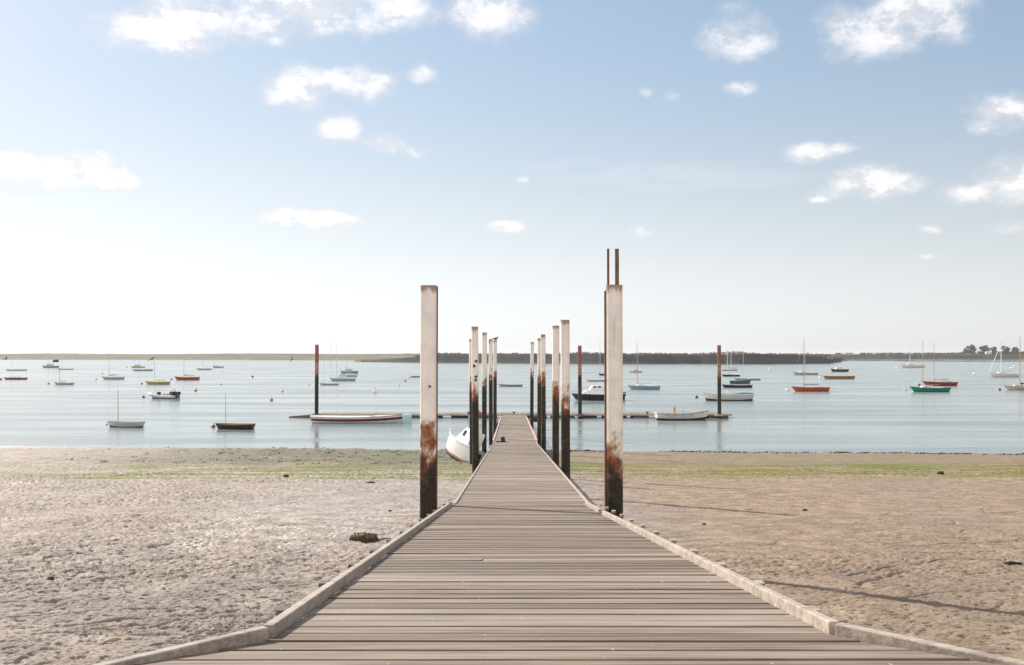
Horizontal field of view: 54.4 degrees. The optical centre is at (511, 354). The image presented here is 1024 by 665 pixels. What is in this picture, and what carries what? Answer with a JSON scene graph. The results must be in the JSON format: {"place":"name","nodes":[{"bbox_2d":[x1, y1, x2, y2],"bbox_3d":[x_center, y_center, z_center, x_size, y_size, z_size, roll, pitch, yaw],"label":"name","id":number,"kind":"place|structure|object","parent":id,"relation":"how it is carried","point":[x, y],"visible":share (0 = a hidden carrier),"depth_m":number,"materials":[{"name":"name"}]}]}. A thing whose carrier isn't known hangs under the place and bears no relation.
{"place":"outdoors","nodes":[
{"label":"outdoors","id":0,"kind":"place"},
{"bbox_2d":[0,353,448,359],"bbox_3d":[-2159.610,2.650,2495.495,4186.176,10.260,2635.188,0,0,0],"label":"shore","id":1,"kind":"structure","parent":0,"point":[222,356],"depth_m":1457.85,"materials":[{"name":"green plant"}]},
{"bbox_2d":[355,359,375,361],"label":"marsh spit","id":2,"kind":"structure","parent":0,"point":[357,360],"depth_m":1040.29,"materials":[{"name":"beige plant"}]},
{"bbox_2d":[0,445,1023,664],"bbox_3d":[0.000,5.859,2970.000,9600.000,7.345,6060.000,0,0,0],"label":"mud flat","id":3,"kind":"structure","parent":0,"point":[146,555],"depth_m":24.90,"materials":[{"name":"beige sand"}]},
{"bbox_2d":[103,637,120,642],"bbox_3d":[-4.791,3.414,11.931,0.198,0.061,0.056,0,0,-25],"label":"driftwood","id":4,"kind":"object","parent":3,"relation":"on","point":[112,639],"visible":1,"depth_m":11.91,"materials":[{"name":"beige wood"}]},
{"bbox_2d":[349,532,378,543],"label":"weedy block","id":5,"kind":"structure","parent":3,"relation":"on","point":[365,537],"depth_m":22.56,"materials":[{"name":"plant"}]},
{"bbox_2d":[419,285,437,530],"bbox_3d":[-1.653,1.588,19.212,0.437,5.850,0.316,0,0,5],"label":"pile","id":6,"kind":"object","parent":3,"relation":"on","point":[428,398],"visible":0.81,"depth_m":19.09,"materials":[{"name":"paint"}]},
{"bbox_2d":[445,428,485,461],"bbox_3d":[-2.961,5.466,61.009,1.431,2.197,3.841,30,-5,-36],"label":"beached cabin boat","id":7,"kind":"object","parent":3,"relation":"on","point":[457,448],"visible":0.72,"depth_m":60.43,"materials":[{"name":"white paint"}]},
{"bbox_2d":[469,339,471,463],"bbox_3d":[-2.308,2.965,57.576,0.320,7.724,0.320,0,0,0],"label":"pile","id":8,"kind":"object","parent":3,"relation":"on","point":[470,399],"visible":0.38,"depth_m":57.44,"materials":[{"name":"paint"}]},
{"bbox_2d":[471,327,478,473],"bbox_3d":[-1.715,2.443,46.383,0.320,7.506,0.354,0,0,0],"label":"pile","id":9,"kind":"object","parent":3,"relation":"on","point":[475,403],"visible":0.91,"depth_m":46.26,"materials":[{"name":"paint"}]},
{"bbox_2d":[482,332,486,452],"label":"pile","id":10,"kind":"object","parent":3,"relation":"on","point":[484,388],"visible":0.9,"depth_m":65.44,"materials":[{"name":"paint"}]},
{"bbox_2d":[493,340,496,436],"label":"pile","id":11,"kind":"object","parent":3,"relation":"on","point":[494,385],"visible":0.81,"depth_m":87.93,"materials":[{"name":"paint"}]},
{"bbox_2d":[46,446,1023,475],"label":"seaweed","id":12,"kind":"object","parent":3,"relation":"on","point":[575,450],"visible":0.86,"depth_m":72.46,"materials":[{"name":"plant"}]},
{"bbox_2d":[552,326,558,466],"bbox_3d":[2.002,2.408,45.631,0.320,7.481,0.320,0,0,0],"label":"pile","id":13,"kind":"object","parent":3,"relation":"on","point":[555,394],"visible":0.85,"depth_m":45.50,"materials":[{"name":"paint"}]},
{"bbox_2d":[92,415,1023,664],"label":"jetty","id":14,"kind":"object","parent":3,"relation":"on","point":[522,550],"visible":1,"depth_m":5.80,"materials":[{"name":"brown wood"}]},
{"bbox_2d":[560,320,569,479],"bbox_3d":[1.876,2.136,34.979,0.320,6.724,0.320,0,0,0],"label":"pile","id":15,"kind":"object","parent":3,"relation":"on","point":[565,393],"visible":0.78,"depth_m":34.84,"materials":[{"name":"paint"}]},
{"bbox_2d":[604,249,622,518],"bbox_3d":[1.962,1.231,19.227,0.355,6.564,0.325,0,0,0],"label":"pile","id":16,"kind":"object","parent":3,"relation":"on","point":[613,396],"visible":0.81,"depth_m":19.10,"materials":[{"name":"paint"}]},
{"bbox_2d":[0,360,1023,453],"bbox_3d":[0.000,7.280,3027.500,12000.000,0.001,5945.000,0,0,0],"label":"water","id":17,"kind":"structure","parent":0,"point":[873,406],"depth_m":143.01,"materials":[{"name":"liquid"}]},
{"bbox_2d":[4,377,27,379],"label":"rowing boat","id":18,"kind":"object","parent":17,"relation":"on","point":[15,378],"visible":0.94,"depth_m":291.38,"materials":[{"name":"red paint"}]},
{"bbox_2d":[5,354,26,370],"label":"sailboat","id":19,"kind":"object","parent":17,"relation":"on","point":[16,369],"visible":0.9,"depth_m":455.04,"materials":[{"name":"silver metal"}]},
{"bbox_2d":[42,360,58,367],"bbox_3d":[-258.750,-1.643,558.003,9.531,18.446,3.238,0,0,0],"label":"cabin launch","id":20,"kind":"object","parent":17,"relation":"on","point":[48,366],"visible":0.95,"depth_m":557.08,"materials":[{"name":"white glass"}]},
{"bbox_2d":[54,367,74,384],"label":"sailboat","id":21,"kind":"object","parent":17,"relation":"on","point":[63,383],"visible":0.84,"depth_m":242.36,"materials":[{"name":"white wood"}]},
{"bbox_2d":[57,353,73,369],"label":"sailboat","id":22,"kind":"object","parent":17,"relation":"on","point":[64,368],"visible":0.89,"depth_m":488.52,"materials":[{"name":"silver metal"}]},
{"bbox_2d":[102,355,124,378],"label":"sailboat","id":23,"kind":"object","parent":17,"relation":"on","point":[104,377],"visible":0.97,"depth_m":294.87,"materials":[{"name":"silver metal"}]},
{"bbox_2d":[107,419,145,426],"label":"sailing dinghy","id":24,"kind":"object","parent":17,"relation":"on","point":[118,423],"visible":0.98,"depth_m":99.87,"materials":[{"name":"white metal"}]},
{"bbox_2d":[131,365,144,367],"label":"cabin launch","id":25,"kind":"object","parent":17,"relation":"on","point":[135,366],"visible":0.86,"depth_m":557.13,"materials":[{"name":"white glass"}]},
{"bbox_2d":[133,347,152,370],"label":"sailboat","id":26,"kind":"object","parent":17,"relation":"on","point":[139,369],"visible":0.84,"depth_m":449.78,"materials":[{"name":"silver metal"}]},
{"bbox_2d":[145,357,169,384],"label":"sailboat","id":27,"kind":"object","parent":17,"relation":"on","point":[158,383],"visible":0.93,"depth_m":243.92,"materials":[{"name":"paint"}]},
{"bbox_2d":[148,389,180,398],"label":"inflatable boat","id":28,"kind":"object","parent":17,"relation":"on","point":[171,395],"visible":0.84,"depth_m":164.30,"materials":[{"name":"grey rubber"}]},
{"bbox_2d":[174,352,199,379],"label":"sailboat","id":29,"kind":"object","parent":17,"relation":"on","point":[187,378],"visible":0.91,"depth_m":289.07,"materials":[{"name":"red paint"}]},
{"bbox_2d":[196,360,211,369],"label":"sailboat","id":30,"kind":"object","parent":17,"relation":"on","point":[203,368],"visible":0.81,"depth_m":478.41,"materials":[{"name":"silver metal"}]},
{"bbox_2d":[215,393,255,428],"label":"sailing dinghy","id":31,"kind":"object","parent":17,"relation":"on","point":[225,425],"visible":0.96,"depth_m":97.42,"materials":[{"name":"brown wood"}]},
{"bbox_2d":[312,345,320,414],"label":"mooring post","id":32,"kind":"object","parent":17,"relation":"in","point":[316,377],"visible":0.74,"depth_m":113.66,"materials":[{"name":"brown wood"}]},
{"bbox_2d":[320,383,338,384],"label":"sailing dinghy","id":33,"kind":"object","parent":17,"relation":"on","point":[329,383],"visible":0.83,"depth_m":239.01,"materials":[{"name":"white plastic"}]},
{"bbox_2d":[329,345,355,380],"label":"sailboat","id":34,"kind":"object","parent":17,"relation":"on","point":[339,378],"visible":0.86,"depth_m":278.48,"materials":[{"name":"white paint"}]},
{"bbox_2d":[338,356,356,376],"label":"sailboat","id":35,"kind":"object","parent":17,"relation":"on","point":[348,373],"visible":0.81,"depth_m":330.20,"materials":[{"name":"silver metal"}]},
{"bbox_2d":[340,369,357,373],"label":"cabin launch","id":36,"kind":"object","parent":17,"relation":"on","point":[349,371],"visible":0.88,"depth_m":386.71,"materials":[{"name":"teal paint"}]},
{"bbox_2d":[310,414,411,422],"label":"rowing boat","id":37,"kind":"object","parent":17,"relation":"on","point":[403,418],"visible":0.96,"depth_m":105.87,"materials":[{"name":"white paint"}]},
{"bbox_2d":[489,339,492,444],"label":"pile","id":38,"kind":"object","parent":17,"relation":"in","point":[490,391],"visible":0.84,"depth_m":80.72,"materials":[{"name":"paint"}]},
{"bbox_2d":[289,412,731,417],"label":"pontoon","id":39,"kind":"object","parent":17,"relation":"on","point":[572,415],"visible":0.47,"depth_m":114.55,"materials":[{"name":"brown wood"}]},
{"bbox_2d":[498,383,522,385],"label":"dinghy","id":40,"kind":"object","parent":17,"relation":"on","point":[510,384],"visible":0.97,"depth_m":228.58,"materials":[{"name":"white plastic"}]},
{"bbox_2d":[530,342,533,428],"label":"pile","id":41,"kind":"object","parent":17,"relation":"in","point":[532,383],"visible":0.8,"depth_m":89.45,"materials":[{"name":"paint"}]},
{"bbox_2d":[537,338,540,446],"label":"pile","id":42,"kind":"object","parent":17,"relation":"in","point":[539,391],"visible":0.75,"depth_m":78.22,"materials":[{"name":"paint"}]},
{"bbox_2d":[541,334,545,451],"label":"pile","id":43,"kind":"object","parent":17,"relation":"in","point":[543,403],"visible":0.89,"depth_m":69.51,"materials":[{"name":"paint"}]},
{"bbox_2d":[576,346,583,418],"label":"mooring post","id":44,"kind":"object","parent":17,"relation":"in","point":[579,414],"visible":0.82,"depth_m":113.30,"materials":[{"name":"brown wood"}]},
{"bbox_2d":[572,385,625,400],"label":"cabin cruiser","id":45,"kind":"object","parent":17,"relation":"on","point":[593,393],"visible":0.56,"depth_m":158.28,"materials":[{"name":"white plastic"}]},
{"bbox_2d":[629,369,641,372],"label":"cabin launch","id":46,"kind":"object","parent":17,"relation":"on","point":[634,371],"visible":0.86,"depth_m":408.05,"materials":[{"name":"white plastic"}]},
{"bbox_2d":[628,349,659,388],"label":"sailboat","id":47,"kind":"object","parent":17,"relation":"on","point":[641,386],"visible":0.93,"depth_m":209.45,"materials":[{"name":"teal paint"}]},
{"bbox_2d":[653,406,709,419],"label":"dinghy","id":48,"kind":"object","parent":17,"relation":"on","point":[691,415],"visible":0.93,"depth_m":111.00,"materials":[{"name":"white plastic"}]},
{"bbox_2d":[715,345,723,418],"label":"mooring post","id":49,"kind":"object","parent":17,"relation":"in","point":[718,414],"visible":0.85,"depth_m":113.62,"materials":[{"name":"brown wood"}]},
{"bbox_2d":[702,391,754,400],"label":"boat","id":50,"kind":"object","parent":17,"relation":"on","point":[744,396],"visible":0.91,"depth_m":157.66,"materials":[{"name":"white plastic"}]},
{"bbox_2d":[722,351,737,370],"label":"sailboat","id":51,"kind":"object","parent":17,"relation":"on","point":[727,369],"visible":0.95,"depth_m":458.23,"materials":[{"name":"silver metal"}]},
{"bbox_2d":[722,374,740,375],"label":"cabin launch","id":52,"kind":"object","parent":17,"relation":"on","point":[731,374],"visible":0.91,"depth_m":336.02,"materials":[{"name":"white metal"}]},
{"bbox_2d":[722,384,752,387],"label":"dinghy","id":53,"kind":"object","parent":17,"relation":"on","point":[735,386],"visible":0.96,"depth_m":220.64,"materials":[{"name":"blue plastic"}]},
{"bbox_2d":[729,378,751,383],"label":"dinghy","id":54,"kind":"object","parent":17,"relation":"on","point":[747,381],"visible":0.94,"depth_m":250.41,"materials":[{"name":"blue plastic"}]},
{"bbox_2d":[733,353,760,379],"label":"sailboat","id":55,"kind":"object","parent":17,"relation":"on","point":[747,378],"visible":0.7,"depth_m":286.78,"materials":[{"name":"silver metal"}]},
{"bbox_2d":[793,342,818,374],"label":"sailboat","id":56,"kind":"object","parent":17,"relation":"on","point":[804,372],"visible":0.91,"depth_m":362.34,"materials":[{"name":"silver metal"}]},
{"bbox_2d":[791,348,829,391],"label":"sailboat","id":57,"kind":"object","parent":17,"relation":"on","point":[813,389],"visible":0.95,"depth_m":197.15,"materials":[{"name":"red wood"}]},
{"bbox_2d":[823,376,854,378],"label":"dinghy","id":58,"kind":"object","parent":17,"relation":"on","point":[839,377],"visible":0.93,"depth_m":300.89,"materials":[{"name":"paint"}]},
{"bbox_2d":[831,367,848,371],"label":"cabin launch","id":59,"kind":"object","parent":17,"relation":"on","point":[838,369],"visible":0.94,"depth_m":428.98,"materials":[{"name":"black metal"}]},
{"bbox_2d":[900,349,924,367],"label":"sailboat","id":60,"kind":"object","parent":17,"relation":"on","point":[911,366],"visible":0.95,"depth_m":561.52,"materials":[{"name":"silver metal"}]},
{"bbox_2d":[909,342,950,391],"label":"sailboat","id":61,"kind":"object","parent":17,"relation":"on","point":[922,388],"visible":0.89,"depth_m":195.06,"materials":[{"name":"green wood"}]},
{"bbox_2d":[923,348,957,385],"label":"sailboat","id":62,"kind":"object","parent":17,"relation":"on","point":[943,383],"visible":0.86,"depth_m":234.45,"materials":[{"name":"red wood"}]},
{"bbox_2d":[989,344,1019,376],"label":"sailboat","id":63,"kind":"object","parent":17,"relation":"on","point":[1002,374],"visible":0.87,"depth_m":324.43,"materials":[{"name":"silver metal"}]},
{"bbox_2d":[1003,339,1023,389],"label":"sailboat","id":64,"kind":"object","parent":17,"relation":"on","point":[1016,387],"visible":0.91,"depth_m":205.51,"materials":[{"name":"orange wood"}]},
{"bbox_2d":[0,0,1023,354],"label":"sky","id":65,"kind":"structure","parent":0,"point":[177,176],"materials":[{"name":"blue"}]},
{"bbox_2d":[361,354,841,363],"bbox_3d":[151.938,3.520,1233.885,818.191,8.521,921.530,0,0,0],"label":"marsh bank","id":66,"kind":"structure","parent":0,"point":[685,359],"depth_m":796.60,"materials":[{"name":"green plant"}]},
{"bbox_2d":[414,350,839,358],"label":"shore scrub","id":67,"kind":"object","parent":66,"relation":"on","point":[739,353],"visible":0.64,"depth_m":824.02,"materials":[{"name":"green plant"}]},
{"bbox_2d":[806,354,1023,359],"bbox_3d":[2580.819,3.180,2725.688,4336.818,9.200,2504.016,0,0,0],"label":"shore","id":68,"kind":"structure","parent":0,"point":[928,356],"depth_m":1500.27,"materials":[{"name":"green plant"}]},
{"bbox_2d":[835,351,1023,353],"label":"hedgerow","id":69,"kind":"object","parent":68,"relation":"on","point":[1002,352],"visible":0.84,"depth_m":1557.69,"materials":[{"name":"green plant"}]},
{"bbox_2d":[963,344,977,353],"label":"tree","id":70,"kind":"object","parent":68,"relation":"on","point":[971,349],"visible":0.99,"depth_m":1556.21,"materials":[{"name":"green plant"}]},
{"bbox_2d":[978,345,990,353],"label":"tree","id":71,"kind":"object","parent":68,"relation":"on","point":[984,348],"visible":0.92,"depth_m":1556.20,"materials":[{"name":"green plant"}]},
{"bbox_2d":[990,347,997,353],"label":"tree","id":72,"kind":"object","parent":68,"relation":"on","point":[994,350],"visible":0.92,"depth_m":1558.05,"materials":[{"name":"grey plant"}]},
{"bbox_2d":[1000,346,1010,353],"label":"tree","id":73,"kind":"object","parent":68,"relation":"on","point":[1007,349],"visible":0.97,"depth_m":1555.89,"materials":[{"name":"grey plant"}]},
{"bbox_2d":[1011,347,1019,353],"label":"tree","id":74,"kind":"object","parent":68,"relation":"on","point":[1014,349],"visible":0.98,"depth_m":1557.98,"materials":[{"name":"grey plant"}]},
{"bbox_2d":[842,360,1023,361],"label":"mud bank","id":75,"kind":"structure","parent":0,"point":[934,360],"depth_m":1163.05,"materials":[{"name":"brown soil"}]},
{"bbox_2d":[1003,561,1021,564],"bbox_3d":[9.564,3.978,19.026,0.337,0.073,0.064,0,0,9],"label":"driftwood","id":76,"kind":"object","parent":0,"point":[1013,563],"visible":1,"depth_m":19.01,"materials":[{"name":"wood"}]}
]}

